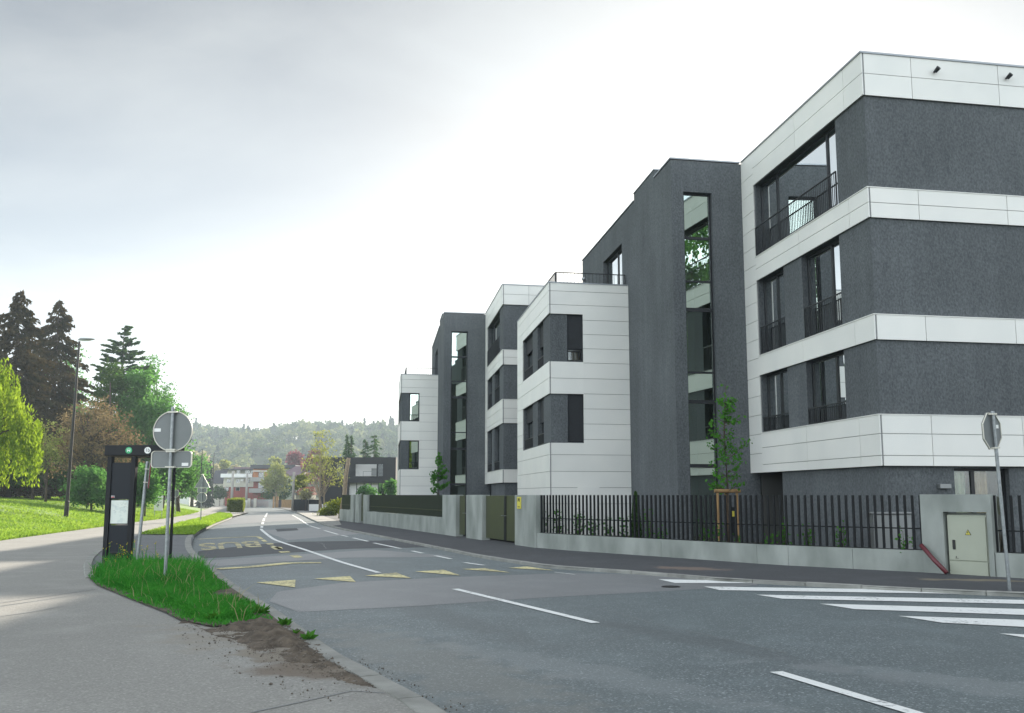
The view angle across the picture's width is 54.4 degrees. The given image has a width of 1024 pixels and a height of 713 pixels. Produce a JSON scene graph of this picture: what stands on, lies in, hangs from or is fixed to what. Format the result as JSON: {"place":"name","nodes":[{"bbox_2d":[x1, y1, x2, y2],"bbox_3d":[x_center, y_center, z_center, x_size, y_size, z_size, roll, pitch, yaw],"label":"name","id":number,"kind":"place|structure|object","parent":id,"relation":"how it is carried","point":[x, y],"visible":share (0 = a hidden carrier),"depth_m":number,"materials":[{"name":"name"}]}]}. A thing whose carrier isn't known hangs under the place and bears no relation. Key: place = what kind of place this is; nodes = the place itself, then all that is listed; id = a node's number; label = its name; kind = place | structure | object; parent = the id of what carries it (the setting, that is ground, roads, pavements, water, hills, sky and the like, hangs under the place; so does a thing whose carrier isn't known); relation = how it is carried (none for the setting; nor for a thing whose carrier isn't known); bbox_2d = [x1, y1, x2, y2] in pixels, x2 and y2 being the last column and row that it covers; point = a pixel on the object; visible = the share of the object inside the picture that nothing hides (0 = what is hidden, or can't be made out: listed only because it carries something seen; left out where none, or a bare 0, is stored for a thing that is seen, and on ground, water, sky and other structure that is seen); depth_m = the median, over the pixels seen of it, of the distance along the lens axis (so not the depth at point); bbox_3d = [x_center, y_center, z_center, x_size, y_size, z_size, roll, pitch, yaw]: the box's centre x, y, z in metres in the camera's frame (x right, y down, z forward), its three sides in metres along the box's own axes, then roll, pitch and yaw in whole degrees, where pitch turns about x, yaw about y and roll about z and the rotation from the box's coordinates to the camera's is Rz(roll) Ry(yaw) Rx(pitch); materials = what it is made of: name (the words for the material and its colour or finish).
{"place":"outdoors","nodes":[
{"label":"outdoors","id":0,"kind":"place"},
{"bbox_2d":[0,495,204,540],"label":"lawn","id":1,"kind":"structure","parent":0,"point":[185,506],"depth_m":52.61,"materials":[{"name":"green plant"}]},
{"bbox_2d":[0,357,44,487],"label":"weeping tree","id":2,"kind":"object","parent":1,"relation":"on","point":[14,416],"visible":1,"depth_m":44.09,"materials":[{"name":"green plant"}]},
{"bbox_2d":[0,289,71,497],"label":"spruce tree","id":3,"kind":"object","parent":1,"relation":"on","point":[24,360],"visible":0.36,"depth_m":72.33,"materials":[{"name":"green plant"}]},
{"bbox_2d":[0,445,75,499],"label":"dark shrub","id":4,"kind":"object","parent":1,"relation":"on","point":[56,481],"visible":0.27,"depth_m":68.87,"materials":[{"name":"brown plant"}]},
{"bbox_2d":[17,414,69,501],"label":"sapling","id":5,"kind":"object","parent":1,"relation":"on","point":[48,449],"visible":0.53,"depth_m":61.12,"materials":[{"name":"green plant"}]},
{"bbox_2d":[11,300,96,499],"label":"spruce tree","id":6,"kind":"object","parent":1,"relation":"on","point":[62,391],"visible":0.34,"depth_m":80.06,"materials":[{"name":"green plant"}]},
{"bbox_2d":[45,346,93,411],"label":"background tree","id":7,"kind":"object","parent":1,"relation":"on","point":[68,363],"visible":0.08,"depth_m":96.25,"materials":[{"name":"green plant"}]},
{"bbox_2d":[64,338,95,516],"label":"street lamp","id":8,"kind":"object","parent":1,"relation":"on","point":[66,508],"visible":0.84,"depth_m":49.92,"materials":[{"name":"metal"}]},
{"bbox_2d":[57,461,116,509],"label":"round shrub","id":9,"kind":"object","parent":1,"relation":"on","point":[90,487],"visible":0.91,"depth_m":58.40,"materials":[{"name":"green plant"}]},
{"bbox_2d":[38,395,147,504],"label":"bronze tree","id":10,"kind":"object","parent":1,"relation":"on","point":[88,442],"visible":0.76,"depth_m":64.86,"materials":[{"name":"brown plant"}]},
{"bbox_2d":[78,357,138,483],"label":"ivy tree","id":11,"kind":"object","parent":1,"relation":"on","point":[114,383],"visible":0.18,"depth_m":80.14,"materials":[{"name":"green plant"}]},
{"bbox_2d":[87,325,154,499],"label":"pine tree","id":12,"kind":"object","parent":1,"relation":"on","point":[124,354],"visible":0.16,"depth_m":92.35,"materials":[{"name":"green plant"}]},
{"bbox_2d":[123,462,166,516],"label":"round shrub","id":13,"kind":"object","parent":1,"relation":"on","point":[152,493],"visible":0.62,"depth_m":62.63,"materials":[{"name":"green plant"}]},
{"bbox_2d":[105,366,196,505],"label":"broad tree","id":14,"kind":"object","parent":1,"relation":"on","point":[146,412],"visible":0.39,"depth_m":81.28,"materials":[{"name":"green plant"}]},
{"bbox_2d":[139,353,194,425],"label":"airy tree","id":15,"kind":"object","parent":1,"relation":"on","point":[166,389],"visible":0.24,"depth_m":94.34,"materials":[{"name":"green plant"}]},
{"bbox_2d":[175,459,200,511],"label":"park tree","id":16,"kind":"object","parent":1,"relation":"on","point":[188,481],"visible":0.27,"depth_m":84.67,"materials":[{"name":"green plant"}]},
{"bbox_2d":[180,453,212,506],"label":"woodland tree","id":17,"kind":"object","parent":1,"relation":"on","point":[204,463],"visible":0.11,"depth_m":138.60,"materials":[{"name":"green plant"}]},
{"bbox_2d":[92,535,193,570],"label":"bus stop platform","id":18,"kind":"structure","parent":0,"point":[178,544],"depth_m":29.41,"materials":[{"name":"concrete"}]},
{"bbox_2d":[102,445,183,564],"bbox_3d":[-8.226,3.345,22.144,1.465,2.700,0.874,0,-8,2],"label":"bus stop totem","id":19,"kind":"object","parent":18,"relation":"on","point":[119,515],"visible":0.89,"depth_m":21.86,"materials":[{"name":"black metal"}]},
{"bbox_2d":[54,439,390,501],"bbox_3d":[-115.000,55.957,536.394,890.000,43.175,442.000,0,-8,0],"label":"hill","id":20,"kind":"structure","parent":0,"point":[258,460],"depth_m":498.60,"materials":[{"name":"green plant"}]},
{"bbox_2d":[85,413,397,499],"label":"hill woods","id":21,"kind":"object","parent":20,"relation":"on","point":[262,448],"visible":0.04,"depth_m":497.35,"materials":[{"name":"green plant"}]},
{"bbox_2d":[0,506,446,712],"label":"path","id":22,"kind":"structure","parent":0,"point":[98,649],"depth_m":9.37,"materials":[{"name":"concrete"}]},
{"bbox_2d":[83,547,102,578],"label":"kerb","id":23,"kind":"structure","parent":22,"relation":"on","point":[87,565],"depth_m":21.81,"materials":[{"name":"concrete"}]},
{"bbox_2d":[87,565,277,626],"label":"short grass","id":24,"kind":"structure","parent":22,"relation":"on","point":[156,601],"depth_m":13.84,"materials":[{"name":"green plant"}]},
{"bbox_2d":[103,540,160,571],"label":"flowering weeds","id":25,"kind":"object","parent":24,"relation":"on","point":[145,554],"visible":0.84,"depth_m":19.20,"materials":[{"name":"green plant"}]},
{"bbox_2d":[136,461,150,558],"bbox_3d":[-8.055,3.512,21.701,0.115,2.440,0.420,6,-9,-16],"label":"leaning sign","id":26,"kind":"object","parent":24,"relation":"on","point":[146,475],"visible":0.81,"depth_m":21.70,"materials":[{"name":"metal"}]},
{"bbox_2d":[90,551,214,588],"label":"tall grass","id":27,"kind":"structure","parent":24,"relation":"on","point":[149,560],"depth_m":18.50,"materials":[{"name":"green plant"}]},
{"bbox_2d":[151,407,192,574],"bbox_3d":[-6.090,2.531,17.680,0.750,3.275,0.097,-1,-8,4],"label":"round sign","id":28,"kind":"object","parent":24,"relation":"on","point":[172,432],"visible":0.99,"depth_m":17.83,"materials":[{"name":"metal"}]},
{"bbox_2d":[91,552,264,620],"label":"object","id":29,"kind":"object","parent":24,"relation":"on","point":[185,582],"visible":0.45,"depth_m":15.71,"materials":[{"name":"green plant"}]},
{"bbox_2d":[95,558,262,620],"bbox_3d":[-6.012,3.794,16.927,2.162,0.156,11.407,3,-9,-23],"label":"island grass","id":30,"kind":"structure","parent":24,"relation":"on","point":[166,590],"depth_m":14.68,"materials":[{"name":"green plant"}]},
{"bbox_2d":[178,617,375,687],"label":"bare soil","id":31,"kind":"structure","parent":22,"relation":"on","point":[275,635],"depth_m":10.23,"materials":[{"name":"brown soil"}]},
{"bbox_2d":[178,621,474,711],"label":"pebbles","id":32,"kind":"object","parent":31,"relation":"on","point":[295,658],"visible":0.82,"depth_m":9.27,"materials":[{"name":"gravel"}]},
{"bbox_2d":[185,517,445,712],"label":"kerb","id":33,"kind":"structure","parent":22,"relation":"on","point":[415,702],"depth_m":8.83,"materials":[{"name":"concrete"}]},
{"bbox_2d":[297,511,340,525],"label":"pavement","id":34,"kind":"structure","parent":0,"point":[325,520],"depth_m":69.40,"materials":[{"name":"concrete"}]},
{"bbox_2d":[0,0,1023,441],"label":"sky","id":35,"kind":"structure","parent":0,"point":[284,202],"materials":[{"name":"white"}]},
{"bbox_2d":[189,506,986,595],"bbox_3d":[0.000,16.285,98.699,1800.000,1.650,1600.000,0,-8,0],"label":"ground","id":36,"kind":"structure","parent":0,"point":[203,507],"depth_m":194.92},
{"bbox_2d":[211,470,227,505],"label":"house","id":37,"kind":"structure","parent":36,"relation":"on","point":[218,479],"depth_m":220.92,"materials":[{"name":"white paint"}]},
{"bbox_2d":[221,467,252,505],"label":"white house","id":38,"kind":"structure","parent":36,"relation":"on","point":[239,481],"depth_m":210.40,"materials":[{"name":"white"}]},
{"bbox_2d":[245,498,272,507],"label":"metal gate","id":39,"kind":"structure","parent":36,"relation":"on","point":[255,502],"depth_m":176.17,"materials":[{"name":"white metal"}]},
{"bbox_2d":[249,465,299,506],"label":"orange house","id":40,"kind":"structure","parent":36,"relation":"on","point":[258,475],"depth_m":206.02,"materials":[{"name":"white"}]},
{"bbox_2d":[257,478,291,506],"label":"dark shrub","id":41,"kind":"object","parent":36,"relation":"on","point":[267,496],"visible":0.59,"depth_m":187.50,"materials":[{"name":"green plant"}]},
{"bbox_2d":[259,461,290,504],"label":"golden tree","id":42,"kind":"object","parent":36,"relation":"on","point":[276,476],"visible":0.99,"depth_m":183.92,"materials":[{"name":"green plant"}]},
{"bbox_2d":[285,449,305,465],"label":"purple tree","id":43,"kind":"object","parent":36,"relation":"on","point":[294,458],"visible":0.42,"depth_m":233.74,"materials":[{"name":"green plant"}]},
{"bbox_2d":[294,499,318,510],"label":"black fence","id":44,"kind":"object","parent":36,"relation":"on","point":[299,504],"visible":0.32,"depth_m":120.80,"materials":[{"name":"black metal"}]},
{"bbox_2d":[291,430,349,511],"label":"multi stem tree","id":45,"kind":"object","parent":36,"relation":"on","point":[317,458],"visible":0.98,"depth_m":107.30,"materials":[{"name":"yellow plant"}]},
{"bbox_2d":[312,497,341,515],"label":"wild shrub","id":46,"kind":"object","parent":36,"relation":"on","point":[332,508],"visible":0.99,"depth_m":82.75,"materials":[{"name":"green plant"}]},
{"bbox_2d":[319,457,396,511],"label":"black house","id":47,"kind":"structure","parent":36,"relation":"on","point":[377,472],"depth_m":119.32,"materials":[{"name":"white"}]},
{"bbox_2d":[382,478,396,494],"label":"garden shrub","id":48,"kind":"object","parent":36,"relation":"on","point":[390,487],"visible":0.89,"depth_m":106.75,"materials":[{"name":"green plant"}]},
{"bbox_2d":[397,284,543,516],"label":"apartment building","id":49,"kind":"structure","parent":36,"relation":"on","point":[457,408],"depth_m":58.92,"materials":[{"name":"grey paint"}]},
{"bbox_2d":[408,440,418,468],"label":"window","id":50,"kind":"structure","parent":49,"relation":"in","point":[413,460],"depth_m":64.11,"materials":[{"name":"black"}]},
{"bbox_2d":[409,393,419,420],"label":"window","id":51,"kind":"structure","parent":49,"relation":"in","point":[413,397],"depth_m":64.52,"materials":[{"name":"black"}]},
{"bbox_2d":[450,331,467,494],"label":"window","id":52,"kind":"structure","parent":49,"relation":"in","point":[459,340],"depth_m":58.99,"materials":[{"name":"black"}]},
{"bbox_2d":[491,316,499,351],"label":"window","id":53,"kind":"structure","parent":49,"relation":"in","point":[495,330],"depth_m":56.43,"materials":[{"name":"black"}]},
{"bbox_2d":[517,51,1023,552],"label":"apartment building","id":54,"kind":"structure","parent":36,"relation":"on","point":[825,283],"depth_m":27.94,"materials":[{"name":"grey paint"}]},
{"bbox_2d":[567,315,581,361],"bbox_3d":[2.391,-0.696,38.103,0.614,1.810,0.170,2,-8,-11],"label":"window","id":55,"kind":"structure","parent":54,"relation":"in","point":[574,322],"depth_m":38.08,"materials":[{"name":"black"}]},
{"bbox_2d":[568,394,582,441],"bbox_3d":[2.387,2.343,37.700,0.614,1.820,0.135,2,-8,-11],"label":"window","id":56,"kind":"structure","parent":54,"relation":"in","point":[575,401],"depth_m":37.64,"materials":[{"name":"black"}]},
{"bbox_2d":[577,487,599,530],"bbox_3d":[2.862,5.685,37.125,0.851,1.620,0.010,2,-8,-11],"label":"window","id":57,"kind":"structure","parent":54,"relation":"in","point":[584,491],"depth_m":37.17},
{"bbox_2d":[607,248,621,283],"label":"window","id":58,"kind":"structure","parent":54,"relation":"in","point":[614,265],"depth_m":41.69,"materials":[{"name":"black"}]},
{"bbox_2d":[683,193,717,540],"bbox_3d":[6.156,0.459,32.554,1.006,11.920,0.219,0,-8,-4],"label":"window","id":59,"kind":"structure","parent":54,"relation":"in","point":[697,213],"depth_m":32.66,"materials":[{"name":"black"}]},
{"bbox_2d":[763,270,785,351],"bbox_3d":[8.257,-1.370,30.900,0.284,2.410,2.010,0,-8,-1],"label":"window","id":60,"kind":"structure","parent":54,"relation":"in","point":[774,301],"depth_m":31.17,"materials":[{"name":"black"}]},
{"bbox_2d":[767,369,788,430],"bbox_3d":[8.257,1.359,30.523,0.284,1.800,2.010,0,-8,-1],"label":"window","id":61,"kind":"structure","parent":54,"relation":"in","point":[777,383],"depth_m":30.77,"materials":[{"name":"black"}]},
{"bbox_2d":[760,125,838,248],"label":"window","id":62,"kind":"structure","parent":54,"relation":"in","point":[818,160],"depth_m":29.38,"materials":[{"name":"black"}]},
{"bbox_2d":[807,239,841,334],"bbox_3d":[8.710,-1.848,27.448,0.334,2.410,2.397,0,-8,-1],"label":"window","id":63,"kind":"structure","parent":54,"relation":"in","point":[823,266],"depth_m":27.63,"materials":[{"name":"black"}]},
{"bbox_2d":[811,352,846,423],"bbox_3d":[8.710,0.881,27.070,0.329,1.800,2.358,0,-8,-1],"label":"window","id":64,"kind":"structure","parent":54,"relation":"in","point":[828,373],"depth_m":27.26,"materials":[{"name":"black"}]},
{"bbox_2d":[954,468,1009,551],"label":"window","id":65,"kind":"structure","parent":54,"relation":"in","point":[967,481],"depth_m":24.77,"materials":[{"name":"black"}]},
{"bbox_2d":[192,506,1023,712],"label":"road","id":66,"kind":"structure","parent":0,"point":[492,657],"depth_m":10.97,"materials":[{"name":"grey asphalt"}]},
{"bbox_2d":[199,541,261,549],"bbox_3d":[-9.225,6.164,32.553,1.944,0.001,5.876,2,-8,-16],"label":"bus lettering","id":67,"kind":"object","parent":66,"relation":"on","point":[238,545],"visible":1,"depth_m":32.88,"materials":[{"name":"yellow paint"}]},
{"bbox_2d":[226,497,245,511],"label":"hedge","id":68,"kind":"object","parent":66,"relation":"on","point":[236,504],"visible":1,"depth_m":105.46,"materials":[{"name":"green plant"}]},
{"bbox_2d":[214,514,301,525],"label":"road patch","id":69,"kind":"object","parent":66,"relation":"on","point":[253,519],"visible":1,"depth_m":69.09,"materials":[{"name":"grey asphalt"}]},
{"bbox_2d":[198,540,423,557],"bbox_3d":[-6.002,5.947,30.941,7.529,0.001,8.608,3,-8,-19],"label":"road patch","id":70,"kind":"object","parent":66,"relation":"on","point":[267,549],"visible":0.81,"depth_m":31.14,"materials":[{"name":"grey asphalt"}]},
{"bbox_2d":[264,526,358,539],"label":"road patch","id":71,"kind":"object","parent":66,"relation":"on","point":[306,533],"visible":0.67,"depth_m":42.27,"materials":[{"name":"grey asphalt"}]},
{"bbox_2d":[260,529,380,572],"bbox_3d":[-7.695,6.417,34.382,0.655,0.001,28.562,3,-8,-19],"label":"line","id":72,"kind":"object","parent":66,"relation":"on","point":[267,534],"visible":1,"depth_m":26.97,"materials":[{"name":"white paint"}]},
{"bbox_2d":[207,550,456,565],"bbox_3d":[-5.279,5.295,26.232,6.416,0.001,4.332,6,-10,-39],"label":"road patch","id":73,"kind":"object","parent":66,"relation":"on","point":[345,554],"visible":0.92,"depth_m":26.63,"materials":[{"name":"grey asphalt"}]},
{"bbox_2d":[270,573,756,611],"bbox_3d":[0.015,4.180,18.179,9.377,0.001,4.473,4,-9,-29],"label":"road patch","id":74,"kind":"object","parent":66,"relation":"on","point":[388,593],"visible":0.91,"depth_m":17.40,"materials":[{"name":"grey asphalt"}]},
{"bbox_2d":[454,589,598,622],"bbox_3d":[0.040,3.756,15.162,0.135,0.001,5.108,4,-9,-24],"label":"line","id":75,"kind":"object","parent":66,"relation":"on","point":[544,610],"visible":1,"depth_m":14.57,"materials":[{"name":"white paint"}]},
{"bbox_2d":[274,507,1023,596],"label":"kerb","id":76,"kind":"structure","parent":66,"relation":"on","point":[895,588],"depth_m":19.19,"materials":[{"name":"concrete"}]},
{"bbox_2d":[660,579,743,582],"bbox_3d":[4.006,4.259,18.799,2.532,0.001,0.759,-2,-8,12],"label":"zebra stripe","id":77,"kind":"object","parent":66,"relation":"on","point":[689,581],"visible":0.67,"depth_m":18.92,"materials":[{"name":"white paint"}]},
{"bbox_2d":[704,586,953,593],"bbox_3d":[5.588,4.041,17.218,4.444,0.001,0.648,-1,-8,10],"label":"zebra stripe","id":78,"kind":"object","parent":66,"relation":"on","point":[801,589],"visible":0.83,"depth_m":17.33,"materials":[{"name":"white paint"}]},
{"bbox_2d":[772,671,923,712],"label":"line","id":79,"kind":"object","parent":66,"relation":"on","point":[854,694],"visible":1,"depth_m":8.28,"materials":[{"name":"white paint"}]},
{"bbox_2d":[762,595,1023,603],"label":"zebra stripe","id":80,"kind":"object","parent":66,"relation":"on","point":[903,599],"visible":1,"depth_m":15.68,"materials":[{"name":"white paint"}]},
{"bbox_2d":[826,604,1023,614],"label":"zebra stripe","id":81,"kind":"object","parent":66,"relation":"on","point":[952,609],"visible":1,"depth_m":14.32,"materials":[{"name":"white paint"}]},
{"bbox_2d":[903,616,1023,626],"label":"zebra stripe","id":82,"kind":"object","parent":66,"relation":"on","point":[1003,622],"visible":1,"depth_m":13.07,"materials":[{"name":"white paint"}]},
{"bbox_2d":[264,506,1023,592],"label":"pavement","id":83,"kind":"structure","parent":0,"point":[512,550],"depth_m":22.15,"materials":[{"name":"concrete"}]},
{"bbox_2d":[339,495,350,521],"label":"slat fence","id":84,"kind":"object","parent":83,"relation":"on","point":[344,514],"visible":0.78,"depth_m":61.44,"materials":[{"name":"concrete"}]},
{"bbox_2d":[367,495,442,533],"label":"slat fence","id":85,"kind":"object","parent":83,"relation":"on","point":[428,507],"visible":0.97,"depth_m":45.83,"materials":[{"name":"concrete"}]},
{"bbox_2d":[442,495,462,535],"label":"wall pillar","id":86,"kind":"structure","parent":83,"relation":"on","point":[450,515],"depth_m":38.72,"materials":[{"name":"concrete"}]},
{"bbox_2d":[466,495,489,539],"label":"wall pillar","id":87,"kind":"structure","parent":83,"relation":"on","point":[475,516],"depth_m":35.63,"materials":[{"name":"concrete"}]},
{"bbox_2d":[459,495,465,534],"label":"garden gate","id":88,"kind":"structure","parent":87,"relation":"attached to","point":[462,531],"depth_m":37.70,"materials":[{"name":"black"}]},
{"bbox_2d":[486,495,514,541],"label":"double gate","id":89,"kind":"structure","parent":87,"relation":"attached to","point":[500,517],"depth_m":33.49,"materials":[{"name":"green metal"}]},
{"bbox_2d":[515,495,543,547],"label":"wall pillar","id":90,"kind":"structure","parent":83,"relation":"on","point":[527,521],"depth_m":30.56,"materials":[{"name":"concrete"}]},
{"bbox_2d":[537,495,923,571],"bbox_3d":[4.479,4.586,25.209,0.744,2.130,12.346,6,-10,-39],"label":"slat fence","id":91,"kind":"object","parent":83,"relation":"on","point":[891,558],"visible":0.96,"depth_m":23.79,"materials":[{"name":"concrete"}]},
{"bbox_2d":[920,494,999,576],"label":"concrete wall","id":92,"kind":"structure","parent":83,"relation":"on","point":[935,509],"depth_m":20.23,"materials":[{"name":"grey concrete"}]},
{"bbox_2d":[947,515,989,575],"bbox_3d":[9.151,3.789,19.932,0.169,1.220,0.796,7,-10,-41],"label":"utility cabinet","id":93,"kind":"object","parent":92,"relation":"attached to","point":[968,544],"visible":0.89,"depth_m":19.87,"materials":[{"name":"beige metal"}]},
{"bbox_2d":[981,411,1011,590],"bbox_3d":[8.221,2.495,16.747,0.620,3.155,0.097,2,-7,-38],"label":"octagonal sign","id":94,"kind":"object","parent":83,"relation":"on","point":[991,431],"visible":0.98,"depth_m":16.77,"materials":[{"name":"metal"}]},
{"bbox_2d":[993,495,1023,577],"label":"slat fence","id":95,"kind":"object","parent":83,"relation":"on","point":[1016,563],"visible":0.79,"depth_m":19.28,"materials":[{"name":"concrete"}]},
{"bbox_2d":[608,535,782,543],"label":"garden","id":96,"kind":"object","parent":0,"point":[742,542],"visible":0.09,"depth_m":31.72,"materials":[{"name":"green plant"}]},
{"bbox_2d":[429,452,449,494],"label":"young tree","id":97,"kind":"object","parent":96,"relation":"on","point":[439,461],"visible":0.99,"depth_m":51.57,"materials":[{"name":"green plant"}]},
{"bbox_2d":[714,489,740,541],"bbox_3d":[5.760,4.521,26.788,0.720,1.892,0.453,1,-8,-8],"label":"tree stake frame","id":98,"kind":"object","parent":96,"relation":"on","point":[724,491],"visible":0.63,"depth_m":26.68,"materials":[{"name":"brown wood"}]},
{"bbox_2d":[705,383,752,541],"bbox_3d":[5.765,3.030,26.861,1.155,4.627,1.217,2,-8,-16],"label":"young tree","id":99,"kind":"object","parent":96,"relation":"on","point":[726,411],"visible":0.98,"depth_m":26.87,"materials":[{"name":"green plant"}]},
{"bbox_2d":[869,512,912,548],"bbox_3d":[8.386,4.026,22.006,1.219,1.160,0.549,2,-8,-11],"label":"meter cabinet","id":100,"kind":"object","parent":96,"relation":"on","point":[887,530],"visible":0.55,"depth_m":21.79,"materials":[{"name":"grey"}]},
{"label":"verge","id":101,"kind":"structure","parent":0,"visible":0},
{"bbox_2d":[142,512,232,534],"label":"verge grass","id":102,"kind":"structure","parent":101,"relation":"on","point":[191,526],"depth_m":47.14,"materials":[{"name":"green plant"}]},
{"bbox_2d":[195,474,209,519],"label":"triangular sign","id":103,"kind":"object","parent":101,"relation":"on","point":[202,486],"visible":1,"depth_m":56.95,"materials":[{"name":"metal"}]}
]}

